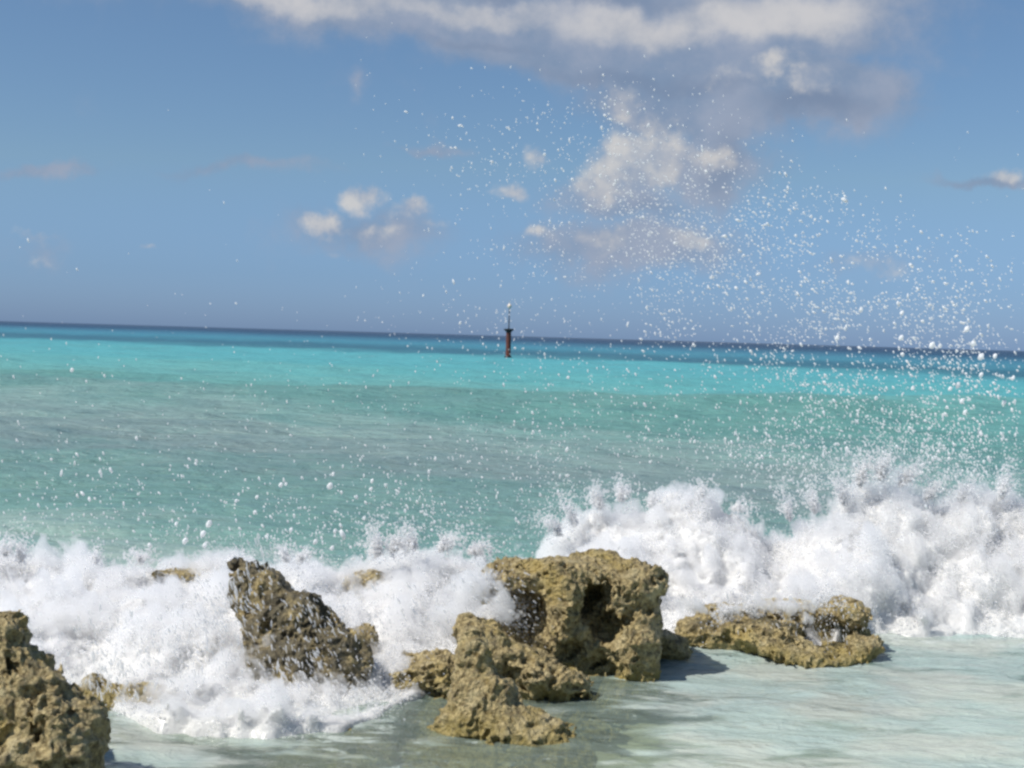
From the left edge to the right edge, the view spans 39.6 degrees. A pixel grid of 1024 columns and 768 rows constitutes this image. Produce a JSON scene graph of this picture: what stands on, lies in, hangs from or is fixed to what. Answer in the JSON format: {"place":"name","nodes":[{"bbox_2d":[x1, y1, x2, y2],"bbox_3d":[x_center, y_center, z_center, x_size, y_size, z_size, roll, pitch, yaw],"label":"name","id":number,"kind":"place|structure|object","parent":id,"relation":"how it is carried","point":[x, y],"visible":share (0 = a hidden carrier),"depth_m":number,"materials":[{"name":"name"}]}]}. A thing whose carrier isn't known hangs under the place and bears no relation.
{"place":"outdoors","nodes":[
{"label":"outdoors","id":0,"kind":"place"},
{"bbox_2d":[0,321,1023,767],"bbox_3d":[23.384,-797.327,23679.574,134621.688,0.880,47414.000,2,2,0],"label":"sea","id":1,"kind":"structure","parent":0,"point":[954,701],"depth_m":21.87,"materials":[{"name":"liquid"}]},
{"bbox_2d":[200,530,205,536],"bbox_3d":[-1.910,0.927,8.794,0.029,0.044,0.035,3,2,36],"label":"water drop","id":2,"kind":"object","parent":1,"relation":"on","point":[203,533],"visible":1,"depth_m":8.79,"materials":[{"name":"white liquid"}]},
{"bbox_2d":[206,520,211,527],"bbox_3d":[-1.754,0.810,8.234,0.032,0.048,0.034,27,2,-1],"label":"water drop","id":3,"kind":"object","parent":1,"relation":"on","point":[208,523],"visible":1,"depth_m":8.22,"materials":[{"name":"white liquid"}]},
{"bbox_2d":[0,557,499,750],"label":"white surf","id":4,"kind":"structure","parent":1,"relation":"on","point":[183,639],"depth_m":8.35,"materials":[{"name":"liquid"}]},
{"bbox_2d":[19,474,960,608],"bbox_3d":[0.957,0.989,10.075,12.236,1.449,5.322,1,2,-22],"label":"wave froth","id":5,"kind":"object","parent":1,"relation":"on","point":[699,497],"visible":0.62,"depth_m":10.83,"materials":[{"name":"white liquid"}]},
{"bbox_2d":[504,301,513,357],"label":"channel marker","id":6,"kind":"object","parent":1,"relation":"in","point":[508,340],"visible":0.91,"depth_m":129.75,"materials":[{"name":"metal"}]},
{"bbox_2d":[0,37,1023,595],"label":"sea spray","id":7,"kind":"object","parent":1,"relation":"on","point":[630,193],"visible":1,"depth_m":9.13,"materials":[{"name":"liquid"}]},
{"bbox_2d":[327,482,332,488],"bbox_3d":[-1.108,0.620,8.651,0.033,0.047,0.031,27,2,-1],"label":"water drop","id":8,"kind":"object","parent":7,"relation":"attached to","point":[330,485],"visible":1,"depth_m":8.64,"materials":[{"name":"white liquid"}]},
{"bbox_2d":[929,342,934,348],"bbox_3d":[2.478,-0.230,8.387,0.031,0.046,0.030,27,2,-1],"label":"water drop","id":9,"kind":"object","parent":7,"relation":"attached to","point":[931,345],"visible":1,"depth_m":8.38,"materials":[{"name":"white liquid"}]},
{"bbox_2d":[978,353,983,359],"bbox_3d":[2.811,-0.164,8.520,0.031,0.049,0.036,27,2,-1],"label":"water drop","id":10,"kind":"object","parent":7,"relation":"attached to","point":[980,356],"visible":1,"depth_m":8.51,"materials":[{"name":"white liquid"}]},
{"bbox_2d":[519,483,1023,645],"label":"white surf","id":11,"kind":"structure","parent":1,"relation":"on","point":[879,558],"depth_m":10.45,"materials":[{"name":"liquid"}]},
{"bbox_2d":[0,0,1023,350],"label":"sky","id":12,"kind":"structure","parent":0,"point":[263,101],"materials":[{"name":"blue"}]},
{"bbox_2d":[201,670,1023,767],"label":"sand seabed","id":13,"kind":"structure","parent":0,"point":[631,735],"depth_m":7.90,"materials":[{"name":"beige sand"}]},
{"bbox_2d":[0,609,110,767],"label":"limestone rock","id":14,"kind":"object","parent":13,"relation":"on","point":[51,716],"visible":1,"depth_m":5.87,"materials":[{"name":"brown stone"}]},
{"bbox_2d":[79,673,190,743],"bbox_3d":[-2.030,1.774,7.528,0.784,0.428,0.768,2,2,0],"label":"limestone rock","id":15,"kind":"object","parent":13,"relation":"on","point":[101,688],"visible":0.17,"depth_m":7.50,"materials":[{"name":"beige stone"}]},
{"bbox_2d":[151,567,232,584],"bbox_3d":[-2.093,1.574,9.454,0.893,0.693,0.768,2,2,0],"label":"limestone rock","id":16,"kind":"object","parent":13,"relation":"on","point":[192,575],"visible":0.08,"depth_m":9.37,"materials":[{"name":"beige stone"}]},
{"bbox_2d":[226,557,395,741],"bbox_3d":[-1.162,1.515,7.915,1.188,0.970,0.893,2,2,12],"label":"limestone rock","id":17,"kind":"object","parent":13,"relation":"on","point":[291,636],"visible":0.4,"depth_m":7.87,"materials":[{"name":"brown stone"}]},
{"bbox_2d":[262,728,399,767],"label":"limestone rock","id":18,"kind":"object","parent":13,"relation":"on","point":[375,755],"visible":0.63,"depth_m":6.94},
{"bbox_2d":[337,569,386,596],"bbox_3d":[-0.966,1.577,9.315,0.561,0.715,0.778,2,2,0],"label":"limestone rock","id":19,"kind":"object","parent":13,"relation":"on","point":[360,580],"visible":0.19,"depth_m":9.23,"materials":[{"name":"beige stone"}]},
{"bbox_2d":[347,623,379,657],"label":"limestone rock","id":20,"kind":"object","parent":13,"relation":"on","point":[368,633],"visible":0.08,"depth_m":8.29,"materials":[{"name":"beige stone"}]},
{"bbox_2d":[397,626,597,767],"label":"limestone rock","id":21,"kind":"object","parent":13,"relation":"on","point":[495,716],"visible":0.96,"depth_m":7.08,"materials":[{"name":"beige stone"}]},
{"bbox_2d":[384,612,620,745],"bbox_3d":[-0.102,1.663,7.990,1.439,0.732,0.887,2,2,0],"label":"limestone rock","id":22,"kind":"object","parent":13,"relation":"on","point":[543,679],"visible":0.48,"depth_m":7.83,"materials":[{"name":"brown stone"}]},
{"bbox_2d":[469,548,680,719],"bbox_3d":[0.336,1.523,8.604,1.397,0.994,0.889,2,2,0],"label":"limestone rock","id":23,"kind":"object","parent":13,"relation":"on","point":[595,615],"visible":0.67,"depth_m":8.41,"materials":[{"name":"beige stone"}]},
{"bbox_2d":[659,629,705,702],"bbox_3d":[0.936,1.775,8.956,0.648,0.503,0.742,2,2,0],"label":"limestone rock","id":24,"kind":"object","parent":13,"relation":"on","point":[675,646],"visible":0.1,"depth_m":8.87,"materials":[{"name":"stone"}]},
{"bbox_2d":[674,595,885,667],"bbox_3d":[1.676,1.720,9.286,1.569,0.635,1.008,2,2,0],"label":"limestone rock","id":25,"kind":"object","parent":13,"relation":"on","point":[775,630],"visible":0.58,"depth_m":9.20,"materials":[{"name":"beige stone"}]}
]}

